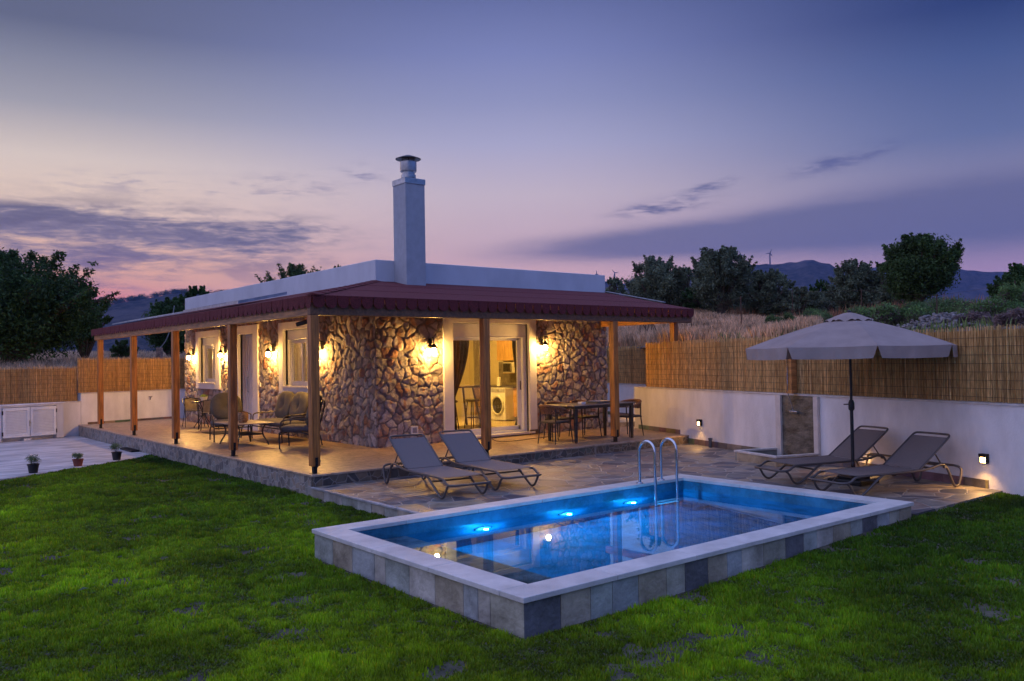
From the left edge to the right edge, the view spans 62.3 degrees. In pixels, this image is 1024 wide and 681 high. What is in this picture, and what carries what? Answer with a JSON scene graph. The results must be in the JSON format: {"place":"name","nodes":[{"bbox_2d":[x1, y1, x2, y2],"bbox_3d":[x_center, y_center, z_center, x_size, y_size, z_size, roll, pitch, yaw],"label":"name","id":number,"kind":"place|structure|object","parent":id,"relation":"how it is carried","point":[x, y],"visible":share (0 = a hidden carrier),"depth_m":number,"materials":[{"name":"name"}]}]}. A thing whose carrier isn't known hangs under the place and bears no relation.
{"place":"outdoors","nodes":[
{"label":"outdoors","id":0,"kind":"place"},
{"bbox_2d":[0,436,150,479],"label":"patio","id":1,"kind":"structure","parent":0,"point":[54,454],"depth_m":19.40,"materials":[{"name":"concrete"}]},
{"bbox_2d":[24,454,40,472],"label":"potted plant","id":2,"kind":"object","parent":1,"relation":"on","point":[33,467],"visible":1,"depth_m":16.02,"materials":[{"name":"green plant"}]},
{"bbox_2d":[0,402,64,441],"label":"storage cupboard","id":3,"kind":"object","parent":1,"relation":"on","point":[27,421],"visible":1,"depth_m":23.36,"materials":[{"name":"white paint"}]},
{"bbox_2d":[72,453,83,465],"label":"potted plant","id":4,"kind":"object","parent":1,"relation":"on","point":[78,461],"visible":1,"depth_m":17.03,"materials":[{"name":"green plant"}]},
{"bbox_2d":[108,443,121,459],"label":"potted plant","id":5,"kind":"object","parent":1,"relation":"on","point":[116,454],"visible":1,"depth_m":18.03,"materials":[{"name":"green plant"}]},
{"bbox_2d":[120,447,139,451],"bbox_3d":[-9.009,2.570,19.974,0.180,0.046,0.990,0,-2,-39],"label":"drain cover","id":6,"kind":"object","parent":1,"relation":"on","point":[128,449],"visible":0.98,"depth_m":19.78,"materials":[{"name":"black metal"}]},
{"bbox_2d":[38,293,199,351],"bbox_3d":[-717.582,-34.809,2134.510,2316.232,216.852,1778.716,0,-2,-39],"label":"hills","id":7,"kind":"structure","parent":0,"point":[128,311],"depth_m":2066.14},
{"bbox_2d":[98,288,228,305],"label":"ridge wood","id":8,"kind":"object","parent":7,"relation":"on","point":[142,296],"visible":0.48,"depth_m":2384.35,"materials":[{"name":"green plant"}]},
{"bbox_2d":[86,418,682,472],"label":"porch floor","id":9,"kind":"structure","parent":0,"point":[335,456],"depth_m":17.20,"materials":[{"name":"tile"}]},
{"bbox_2d":[182,397,204,427],"bbox_3d":[-8.732,1.958,23.187,0.555,0.793,0.531,0,-2,-34],"label":"bistro chair","id":10,"kind":"object","parent":9,"relation":"on","point":[188,404],"visible":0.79,"depth_m":23.33,"materials":[{"name":"black metal"}]},
{"bbox_2d":[79,426,311,495],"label":"porch edge cladding","id":11,"kind":"structure","parent":9,"relation":"attached to","point":[298,483],"depth_m":15.88,"materials":[{"name":"stone"}]},
{"bbox_2d":[191,401,209,427],"bbox_3d":[-8.206,1.972,22.563,0.620,0.718,0.620,0,-2,-39],"label":"bistro table","id":12,"kind":"object","parent":9,"relation":"on","point":[197,402],"visible":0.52,"depth_m":22.54,"materials":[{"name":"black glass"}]},
{"bbox_2d":[197,400,218,430],"bbox_3d":[-7.839,1.915,21.943,0.555,0.793,0.531,0,-1,-24],"label":"bistro chair","id":13,"kind":"object","parent":9,"relation":"on","point":[206,407],"visible":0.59,"depth_m":21.72,"materials":[{"name":"black metal"}]},
{"bbox_2d":[207,392,251,441],"bbox_3d":[-6.334,1.691,18.944,0.870,1.054,0.822,0,-2,-31],"label":"armchair","id":14,"kind":"object","parent":9,"relation":"on","point":[219,406],"visible":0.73,"depth_m":18.97,"materials":[{"name":"fabric"}]},
{"bbox_2d":[214,420,274,444],"bbox_3d":[-5.625,1.948,17.796,0.840,0.471,1.200,0,-2,-39],"label":"coffee table","id":15,"kind":"object","parent":9,"relation":"on","point":[248,423],"visible":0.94,"depth_m":17.63,"materials":[{"name":"stone"}]},
{"bbox_2d":[238,412,247,422],"bbox_3d":[-5.614,1.600,17.689,0.224,0.218,0.224,0,-2,-39],"label":"basket lantern","id":16,"kind":"object","parent":15,"relation":"on","point":[242,417],"visible":0.94,"depth_m":17.60,"materials":[{"name":"wicker"}]},
{"bbox_2d":[251,391,307,442],"bbox_3d":[-5.070,1.666,18.768,0.822,1.054,1.710,0,-2,-39],"label":"loveseat","id":17,"kind":"object","parent":9,"relation":"on","point":[290,404],"visible":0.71,"depth_m":18.65,"materials":[{"name":"metal"}]},
{"bbox_2d":[279,395,324,448],"bbox_3d":[-4.186,1.611,16.999,0.822,1.054,0.790,-1,-1,0],"label":"armchair","id":18,"kind":"object","parent":9,"relation":"on","point":[296,428],"visible":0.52,"depth_m":16.71,"materials":[{"name":"metal"}]},
{"bbox_2d":[78,425,688,476],"bbox_3d":[-4.376,2.247,21.312,8.704,0.032,15.234,0,-2,-39],"label":"porch nosing","id":19,"kind":"object","parent":9,"relation":"attached to","point":[290,470],"visible":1,"depth_m":15.55,"materials":[{"name":"stone"}]},
{"bbox_2d":[91,155,693,473],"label":"stone house","id":20,"kind":"structure","parent":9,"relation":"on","point":[375,372],"depth_m":17.63,"materials":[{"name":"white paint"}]},
{"bbox_2d":[197,337,214,383],"bbox_3d":[-8.506,0.569,23.991,0.340,1.323,1.400,0,-2,-39],"label":"window","id":21,"kind":"structure","parent":20,"relation":"in","point":[209,343],"depth_m":24.38,"materials":[{"name":"glass"}]},
{"bbox_2d":[246,334,252,425],"bbox_3d":[-6.628,1.045,21.825,0.131,2.420,0.978,0,-2,-39],"label":"front door","id":22,"kind":"structure","parent":20,"relation":"in","point":[249,357],"depth_m":22.06,"materials":[{"name":"silver metal"}]},
{"bbox_2d":[265,343,273,356],"bbox_3d":[-5.809,0.221,20.279,0.235,0.340,0.170,0,-2,-39],"label":"wall lantern","id":23,"kind":"object","parent":20,"relation":"attached to","point":[267,350],"depth_m":20.24,"materials":[{"name":"black metal"}]},
{"bbox_2d":[281,329,307,388],"bbox_3d":[-4.854,0.415,19.456,0.340,1.343,1.390,0,-2,-39],"label":"window","id":24,"kind":"structure","parent":20,"relation":"in","point":[298,338],"depth_m":19.74,"materials":[{"name":"glass"}]},
{"bbox_2d":[411,426,417,433],"bbox_3d":[-1.961,1.803,17.042,0.160,0.160,0.038,0,-2,-39],"label":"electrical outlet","id":25,"kind":"object","parent":20,"relation":"attached to","point":[414,429],"visible":0.87,"depth_m":17.02,"materials":[{"name":"white plastic"}]},
{"bbox_2d":[428,337,437,353],"bbox_3d":[-1.610,0.101,17.246,0.170,0.340,0.235,0,-2,-39],"label":"wall lantern","id":26,"kind":"object","parent":20,"relation":"attached to","point":[433,346],"depth_m":17.21,"materials":[{"name":"black metal"}]},
{"bbox_2d":[453,340,468,429],"bbox_3d":[-1.129,0.988,18.369,0.560,2.030,0.060,0,-2,-39],"label":"dark curtain","id":27,"kind":"object","parent":20,"relation":"hanging from","point":[460,351],"visible":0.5,"depth_m":18.36,"materials":[{"name":"fabric"}]},
{"bbox_2d":[459,385,480,424],"bbox_3d":[-1.331,1.576,20.214,1.200,0.975,0.700,0,-2,-39],"label":"bar table","id":28,"kind":"object","parent":20,"relation":"on","point":[468,386],"visible":0.37,"depth_m":20.29,"materials":[{"name":"brown wood"}]},
{"bbox_2d":[464,399,480,428],"bbox_3d":[-0.921,1.701,19.705,0.340,0.682,0.340,0,-2,-39],"label":"bar stool","id":29,"kind":"object","parent":20,"relation":"on","point":[471,400],"visible":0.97,"depth_m":19.67,"materials":[{"name":"brown wood"}]},
{"bbox_2d":[453,337,526,434],"bbox_3d":[-0.519,0.977,18.450,2.068,2.114,0.120,0,-2,-39],"label":"sliding door","id":30,"kind":"structure","parent":20,"relation":"in","point":[521,425],"depth_m":19.00,"materials":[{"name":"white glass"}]},
{"bbox_2d":[474,385,516,416],"bbox_3d":[0.259,1.578,22.074,0.610,0.790,3.600,0,-2,-39],"label":"kitchen cabinet","id":31,"kind":"object","parent":20,"relation":"on","point":[477,391],"visible":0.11,"depth_m":22.54,"materials":[{"name":"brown wood"}]},
{"bbox_2d":[491,387,515,419],"bbox_3d":[-0.159,1.647,22.184,0.622,0.830,0.620,0,-2,-39],"label":"washing machine","id":32,"kind":"object","parent":20,"relation":"in","point":[502,404],"visible":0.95,"depth_m":21.91,"materials":[{"name":"white plastic"}]},
{"bbox_2d":[497,341,512,360],"bbox_3d":[0.308,0.135,22.230,0.320,0.760,1.900,0,-2,-39],"label":"wall cabinet","id":33,"kind":"object","parent":20,"relation":"attached to","point":[504,350],"depth_m":22.61,"materials":[{"name":"brown wood"}]},
{"bbox_2d":[512,341,516,424],"bbox_3d":[0.110,0.989,19.367,0.260,2.030,0.060,0,-2,-39],"label":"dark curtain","id":34,"kind":"object","parent":20,"relation":"hanging from","point":[514,349],"visible":0.09,"depth_m":19.34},
{"bbox_2d":[540,335,547,349],"bbox_3d":[0.725,0.053,19.129,0.170,0.340,0.235,0,-2,-39],"label":"wall lantern","id":35,"kind":"object","parent":20,"relation":"attached to","point":[544,343],"depth_m":19.09,"materials":[{"name":"black metal"}]},
{"bbox_3d":[0.054,0.868,22.576,0.280,0.018,0.600,0,-2,-39],"label":"microwave shelf","id":36,"kind":"object","parent":20,"relation":"attached to","visible":0},
{"bbox_2d":[503,362,515,372],"bbox_3d":[0.021,0.717,22.555,0.338,0.280,0.500,0,-2,-39],"label":"microwave","id":37,"kind":"object","parent":36,"relation":"on","point":[508,367],"visible":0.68,"depth_m":22.46,"materials":[{"name":"silver metal"}]},
{"bbox_2d":[311,437,688,486],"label":"porch front cladding","id":38,"kind":"structure","parent":9,"relation":"attached to","point":[355,477],"depth_m":15.22,"materials":[{"name":"stone"}]},
{"bbox_2d":[538,405,573,444],"bbox_3d":[0.829,1.657,16.898,0.602,0.782,0.575,-2,-2,43],"label":"rope chair","id":39,"kind":"object","parent":9,"relation":"on","point":[543,409],"visible":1,"depth_m":16.75,"materials":[{"name":"metal"}]},
{"bbox_2d":[543,401,573,440],"bbox_3d":[0.976,1.675,17.827,0.602,0.782,0.575,0,-2,-39],"label":"rope chair","id":40,"kind":"object","parent":9,"relation":"on","point":[557,417],"visible":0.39,"depth_m":17.82,"materials":[{"name":"metal"}]},
{"bbox_2d":[569,400,601,436],"bbox_3d":[1.538,1.676,18.280,0.602,0.782,0.575,0,-2,-37],"label":"rope chair","id":41,"kind":"object","parent":9,"relation":"on","point":[582,416],"visible":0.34,"depth_m":18.23,"materials":[{"name":"metal"}]},
{"bbox_2d":[547,401,634,443],"bbox_3d":[1.639,1.676,17.594,1.760,0.745,0.880,0,-2,-39],"label":"dining table","id":42,"kind":"object","parent":9,"relation":"on","point":[575,407],"visible":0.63,"depth_m":17.38,"materials":[{"name":"metal"}]},
{"bbox_2d":[585,400,609,402],"bbox_3d":[1.826,1.283,17.809,0.500,0.037,0.400,0,-2,-39],"label":"serving tray","id":43,"kind":"object","parent":42,"relation":"on","point":[599,401],"visible":0.9,"depth_m":17.70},
{"bbox_2d":[608,414,634,426],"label":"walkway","id":44,"kind":"structure","parent":9,"relation":"on","point":[622,421],"depth_m":21.00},
{"bbox_2d":[610,399,643,436],"bbox_3d":[2.506,1.659,18.268,0.575,0.782,0.602,0,-2,-41],"label":"rope chair","id":45,"kind":"object","parent":9,"relation":"on","point":[636,405],"visible":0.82,"depth_m":18.22,"materials":[{"name":"metal"}]},
{"bbox_2d":[0,454,1023,680],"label":"lawn","id":46,"kind":"structure","parent":0,"point":[447,666],"depth_m":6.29,"materials":[{"name":"plant"}]},
{"bbox_2d":[312,474,913,638],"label":"swimming pool","id":47,"kind":"structure","parent":46,"relation":"on","point":[509,605],"depth_m":7.72,"materials":[{"name":"white stone"}]},
{"bbox_2d":[382,489,840,583],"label":"water","id":48,"kind":"structure","parent":47,"relation":"in","point":[533,548],"depth_m":9.14,"materials":[{"name":"liquid"}]},
{"bbox_2d":[636,437,678,497],"bbox_3d":[2.002,2.093,11.596,0.540,1.501,0.370,0,-2,-39],"label":"pool ladder","id":49,"kind":"object","parent":47,"relation":"attached to","point":[660,462],"visible":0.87,"depth_m":11.56,"materials":[{"name":"silver metal"}]},
{"bbox_2d":[22,322,1001,403],"bbox_3d":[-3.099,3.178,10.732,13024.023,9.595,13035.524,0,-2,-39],"label":"ground","id":50,"kind":"structure","parent":0,"point":[620,348],"depth_m":23.38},
{"bbox_2d":[4,401,80,441],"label":"plot wall","id":51,"kind":"structure","parent":50,"relation":"on","point":[72,415],"depth_m":24.44,"materials":[{"name":"white paint"}]},
{"bbox_2d":[0,366,76,404],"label":"reed fence","id":52,"kind":"object","parent":51,"relation":"on","point":[34,385],"visible":0.98,"depth_m":23.75,"materials":[{"name":"wicker"}]},
{"bbox_2d":[0,247,120,365],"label":"oak tree","id":53,"kind":"object","parent":50,"relation":"on","point":[44,306],"visible":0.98,"depth_m":27.61,"materials":[{"name":"green plant"}]},
{"bbox_2d":[0,349,185,380],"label":"straw field","id":54,"kind":"structure","parent":50,"relation":"on","point":[70,360],"depth_m":28.23,"materials":[{"name":"beige plant"}]},
{"bbox_2d":[73,281,113,359],"bbox_3d":[-16.194,-0.402,32.131,1.805,3.774,1.604,-2,-2,33],"label":"oak tree","id":55,"kind":"object","parent":50,"relation":"on","point":[92,343],"visible":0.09,"depth_m":32.08,"materials":[{"name":"green plant"}]},
{"bbox_2d":[109,339,138,358],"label":"tree","id":56,"kind":"object","parent":50,"relation":"on","point":[122,348],"visible":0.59,"depth_m":34.30,"materials":[{"name":"green plant"}]},
{"bbox_2d":[77,389,185,424],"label":"plot wall","id":57,"kind":"structure","parent":50,"relation":"on","point":[158,405],"depth_m":25.78,"materials":[{"name":"white paint"}]},
{"bbox_2d":[77,357,185,392],"bbox_3d":[-10.728,1.028,27.135,0.043,1.049,6.313,-2,-2,36],"label":"reed fence","id":58,"kind":"object","parent":57,"relation":"on","point":[153,373],"visible":0.51,"depth_m":25.77,"materials":[{"name":"wicker"}]},
{"bbox_2d":[156,348,162,358],"bbox_3d":[-13.437,1.083,32.301,0.267,1.623,0.257,0,-2,-39],"label":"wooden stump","id":59,"kind":"object","parent":50,"relation":"on","point":[159,352],"visible":0.34,"depth_m":32.23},
{"bbox_2d":[141,297,184,355],"bbox_3d":[-15.733,-0.270,39.148,2.973,3.610,2.678,0,-2,-39],"label":"oak tree","id":60,"kind":"object","parent":50,"relation":"on","point":[165,306],"visible":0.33,"depth_m":38.46,"materials":[{"name":"green plant"}]},
{"bbox_2d":[174,285,209,344],"bbox_3d":[-13.795,-0.549,37.490,1.999,3.846,2.045,0,-2,-39],"label":"oak tree","id":61,"kind":"object","parent":50,"relation":"on","point":[193,291],"visible":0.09,"depth_m":37.26,"materials":[{"name":"green plant"}]},
{"bbox_2d":[255,262,324,282],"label":"oak tree","id":62,"kind":"object","parent":50,"relation":"on","point":[294,270],"visible":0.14,"depth_m":36.37,"materials":[{"name":"green plant"}]},
{"bbox_2d":[605,276,625,295],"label":"olive tree","id":63,"kind":"object","parent":50,"relation":"on","point":[614,283],"visible":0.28,"depth_m":43.55,"materials":[{"name":"green plant"}]},
{"bbox_2d":[607,383,645,414],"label":"plot wall","id":64,"kind":"structure","parent":50,"relation":"on","point":[626,391],"depth_m":22.89,"materials":[{"name":"white paint"}]},
{"bbox_2d":[606,345,646,383],"bbox_3d":[1.558,0.753,26.515,0.046,1.029,13.012,0,-1,-22],"label":"reed fence","id":65,"kind":"object","parent":64,"relation":"on","point":[632,364],"visible":0.1,"depth_m":22.50,"materials":[{"name":"plant"}]},
{"bbox_2d":[621,254,687,312],"bbox_3d":[6.355,-1.996,37.568,2.752,3.644,2.976,-1,-1,-6],"label":"olive tree","id":66,"kind":"object","parent":50,"relation":"on","point":[660,280],"visible":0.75,"depth_m":36.87,"materials":[{"name":"green plant"}]},
{"bbox_2d":[676,266,694,306],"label":"olive tree","id":67,"kind":"object","parent":50,"relation":"on","point":[686,271],"visible":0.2,"depth_m":40.00,"materials":[{"name":"green plant"}]},
{"bbox_2d":[679,287,710,309],"bbox_3d":[8.782,-1.456,39.209,2.259,2.054,2.346,0,-2,-39],"label":"olive scrub","id":68,"kind":"object","parent":50,"relation":"on","point":[691,302],"visible":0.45,"depth_m":38.83,"materials":[{"name":"green plant"}]},
{"bbox_2d":[606,307,823,346],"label":"dry grass","id":69,"kind":"structure","parent":50,"relation":"on","point":[708,327],"depth_m":21.48,"materials":[{"name":"plant"}]},
{"bbox_2d":[688,245,758,313],"bbox_3d":[8.846,-2.176,35.990,2.921,3.721,3.145,0,-2,-39],"label":"olive tree","id":70,"kind":"object","parent":50,"relation":"on","point":[723,275],"visible":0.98,"depth_m":35.38,"materials":[{"name":"green plant"}]},
{"bbox_2d":[741,268,795,316],"bbox_3d":[10.992,-1.673,36.349,2.274,2.889,2.348,-1,-1,-11],"label":"olive tree","id":71,"kind":"object","parent":50,"relation":"on","point":[770,282],"visible":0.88,"depth_m":35.87,"materials":[{"name":"green plant"}]},
{"bbox_2d":[764,311,797,322],"bbox_3d":[7.098,-0.340,22.228,0.948,0.884,0.743,-2,-2,34],"label":"heath shrub","id":72,"kind":"object","parent":50,"relation":"on","point":[772,318],"visible":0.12,"depth_m":22.16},
{"bbox_2d":[780,286,826,315],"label":"olive tree","id":73,"kind":"object","parent":50,"relation":"on","point":[800,304],"visible":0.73,"depth_m":34.67,"materials":[{"name":"green plant"}]},
{"bbox_2d":[607,320,1022,349],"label":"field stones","id":74,"kind":"object","parent":50,"relation":"on","point":[642,347],"visible":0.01,"depth_m":13.78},
{"bbox_2d":[800,306,833,321],"bbox_3d":[11.238,-0.746,31.505,1.523,1.202,1.548,0,-2,-39],"label":"heath shrub","id":75,"kind":"object","parent":50,"relation":"on","point":[814,313],"visible":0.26,"depth_m":31.28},
{"bbox_2d":[809,279,834,292],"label":"pine tree","id":76,"kind":"object","parent":50,"relation":"on","point":[820,285],"visible":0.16,"depth_m":40.18,"materials":[{"name":"green plant"}]},
{"bbox_2d":[806,291,840,312],"bbox_3d":[14.055,-1.098,38.558,2.284,2.308,2.451,-1,-1,-14],"label":"olive scrub","id":77,"kind":"object","parent":50,"relation":"on","point":[821,295],"visible":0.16,"depth_m":38.18,"materials":[{"name":"green plant"}]},
{"bbox_2d":[634,386,1023,495],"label":"plot wall","id":78,"kind":"structure","parent":50,"relation":"on","point":[735,420],"depth_m":13.25,"materials":[{"name":"white paint"}]},
{"bbox_2d":[645,323,1023,403],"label":"reed fence","id":79,"kind":"object","parent":78,"relation":"on","point":[986,365],"visible":0.87,"depth_m":13.35,"materials":[{"name":"plant"}]},
{"bbox_2d":[978,453,988,463],"bbox_3d":[6.394,1.599,11.492,0.075,0.130,0.110,0,-1,-22],"label":"step light","id":80,"kind":"object","parent":78,"relation":"attached to","point":[983,457],"visible":1,"depth_m":11.47,"materials":[{"name":"black metal"}]},
{"bbox_2d":[823,258,880,311],"bbox_3d":[13.435,-1.691,33.519,2.068,3.137,1.983,-1,-1,0],"label":"olive tree","id":81,"kind":"object","parent":50,"relation":"on","point":[847,285],"visible":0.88,"depth_m":33.01,"materials":[{"name":"green plant"}]},
{"bbox_2d":[715,294,991,316],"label":"tall dry grass","id":82,"kind":"structure","parent":50,"relation":"on","point":[831,313],"depth_m":32.11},
{"bbox_2d":[845,305,876,320],"bbox_3d":[8.594,-0.466,20.550,1.073,0.885,1.223,0,-2,-39],"label":"heath shrub","id":83,"kind":"object","parent":50,"relation":"on","point":[865,312],"visible":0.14,"depth_m":20.31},
{"bbox_2d":[713,307,1023,340],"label":"bank weeds","id":84,"kind":"object","parent":50,"relation":"on","point":[982,323],"visible":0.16,"depth_m":13.50,"materials":[{"name":"green plant"}]},
{"bbox_2d":[857,269,902,307],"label":"olive tree","id":85,"kind":"object","parent":50,"relation":"on","point":[879,296],"visible":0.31,"depth_m":32.71,"materials":[{"name":"green plant"}]},
{"bbox_2d":[870,299,931,325],"bbox_3d":[7.290,-0.393,15.805,1.109,0.782,1.098,0,-2,-39],"label":"heath shrub","id":86,"kind":"object","parent":50,"relation":"on","point":[885,313],"visible":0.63,"depth_m":15.67,"materials":[{"name":"plant"}]},
{"bbox_2d":[875,232,964,303],"bbox_3d":[13.957,-1.981,28.931,2.786,3.359,2.894,-1,-1,15],"label":"round tree","id":87,"kind":"object","parent":50,"relation":"on","point":[920,267],"visible":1,"depth_m":28.25,"materials":[{"name":"green plant"}]},
{"bbox_2d":[896,312,979,332],"bbox_3d":[7.455,-0.271,14.952,2.930,0.514,2.866,-1,-1,-14],"label":"rock heap","id":88,"kind":"object","parent":50,"relation":"on","point":[935,317],"visible":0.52,"depth_m":14.81,"materials":[{"name":"stone"}]},
{"bbox_2d":[924,294,975,313],"bbox_3d":[12.188,-0.774,23.760,1.328,1.103,1.730,0,-2,-39],"label":"heath shrub","id":89,"kind":"object","parent":50,"relation":"on","point":[948,304],"visible":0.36,"depth_m":23.53,"materials":[{"name":"plant"}]},
{"bbox_2d":[946,310,994,329],"bbox_3d":[7.914,-0.284,14.498,0.796,0.496,0.873,0,-2,-39],"label":"heath shrub","id":90,"kind":"object","parent":50,"relation":"on","point":[974,316],"visible":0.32,"depth_m":14.26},
{"bbox_2d":[964,293,1023,316],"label":"heath shrub","id":91,"kind":"object","parent":50,"relation":"on","point":[991,306],"visible":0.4,"depth_m":14.54,"materials":[{"name":"plant"}]},
{"bbox_2d":[986,271,1012,299],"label":"tree","id":92,"kind":"object","parent":50,"relation":"on","point":[991,290],"visible":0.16,"depth_m":23.32,"materials":[{"name":"green plant"}]},
{"bbox_2d":[990,306,1023,326],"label":"heath shrub","id":93,"kind":"object","parent":50,"relation":"on","point":[1013,314],"visible":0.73,"depth_m":12.72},
{"bbox_2d":[995,281,1023,304],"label":"heath shrub","id":94,"kind":"object","parent":50,"relation":"on","point":[1011,292],"visible":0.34,"depth_m":15.12,"materials":[{"name":"plant"}]},
{"bbox_2d":[996,262,1023,288],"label":"tree","id":95,"kind":"object","parent":50,"relation":"on","point":[1016,271],"visible":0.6,"depth_m":20.30,"materials":[{"name":"green plant"}]},
{"bbox_2d":[0,0,1023,298],"label":"sky","id":96,"kind":"structure","parent":0,"point":[162,145],"materials":[{"name":"purple"}]},
{"bbox_2d":[316,443,1002,515],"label":"pool deck","id":97,"kind":"structure","parent":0,"point":[417,493],"depth_m":12.72,"materials":[{"name":"stone"}]},
{"bbox_2d":[311,487,420,516],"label":"deck edge stones","id":98,"kind":"object","parent":97,"relation":"attached to","point":[370,506],"visible":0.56,"depth_m":11.48,"materials":[{"name":"stone"}]},
{"bbox_2d":[383,433,490,498],"bbox_3d":[-1.119,1.782,12.233,0.690,0.734,2.238,0,-2,-32],"label":"sun lounger","id":99,"kind":"object","parent":97,"relation":"on","point":[416,454],"visible":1,"depth_m":12.57,"materials":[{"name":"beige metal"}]},
{"bbox_2d":[433,429,541,490],"bbox_3d":[-0.416,1.785,12.889,0.690,0.734,2.238,0,-2,-32],"label":"sun lounger","id":100,"kind":"object","parent":97,"relation":"on","point":[464,449],"visible":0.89,"depth_m":13.21,"materials":[{"name":"beige fabric"}]},
{"bbox_2d":[734,447,819,466],"bbox_3d":[4.586,2.023,14.800,0.929,0.175,1.211,0,-1,-22],"label":"foot basin","id":101,"kind":"object","parent":97,"relation":"on","point":[759,455],"visible":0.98,"depth_m":14.61,"materials":[{"name":"stone"}]},
{"bbox_2d":[775,359,820,455],"bbox_3d":[4.832,0.992,14.864,0.449,2.220,1.090,0,-1,-22],"label":"outdoor shower","id":102,"kind":"object","parent":101,"relation":"on","point":[798,428],"visible":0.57,"depth_m":14.90,"materials":[{"name":"grey stone"}]},
{"bbox_2d":[754,425,897,483],"bbox_3d":[4.713,1.693,12.703,2.238,0.734,0.690,0,-1,-22],"label":"sun lounger","id":103,"kind":"object","parent":97,"relation":"on","point":[866,441],"visible":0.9,"depth_m":12.75,"materials":[{"name":"beige fabric"}]},
{"bbox_2d":[745,310,957,485],"bbox_3d":[4.885,0.801,12.210,2.734,2.490,2.730,-2,-2,31],"label":"parasol","id":104,"kind":"object","parent":97,"relation":"on","point":[849,335],"visible":0.93,"depth_m":11.35,"materials":[{"name":"beige fabric"}]},
{"bbox_2d":[807,431,962,495],"bbox_3d":[5.056,1.660,11.506,2.238,0.734,0.690,0,-1,-25],"label":"sun lounger","id":105,"kind":"object","parent":97,"relation":"on","point":[917,453],"visible":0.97,"depth_m":11.60,"materials":[{"name":"beige fabric"}]},
{"bbox_2d":[605,260,973,305],"bbox_3d":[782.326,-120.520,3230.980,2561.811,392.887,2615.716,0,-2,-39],"label":"hills","id":106,"kind":"structure","parent":0,"point":[807,273],"depth_m":3140.18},
{"bbox_2d":[871,267,1003,302],"bbox_3d":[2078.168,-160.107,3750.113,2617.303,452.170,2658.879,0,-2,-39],"label":"hills","id":107,"kind":"structure","parent":0,"point":[971,280],"depth_m":3730.86,"materials":[{"name":"blue"}]},
{"bbox_3d":[10.472,-1.095,31.636,0.040,1.568,0.027,0,-2,-39],"label":"fence stake","id":108,"kind":"object","parent":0,"visible":0},
{"bbox_2d":[696,283,1007,322],"bbox_3d":[8.187,-1.119,25.371,5.816,1.668,12.005,-1,-1,-6],"label":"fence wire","id":109,"kind":"object","parent":108,"relation":"attached to","point":[827,291],"visible":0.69,"depth_m":23.17,"materials":[{"name":"metal"}]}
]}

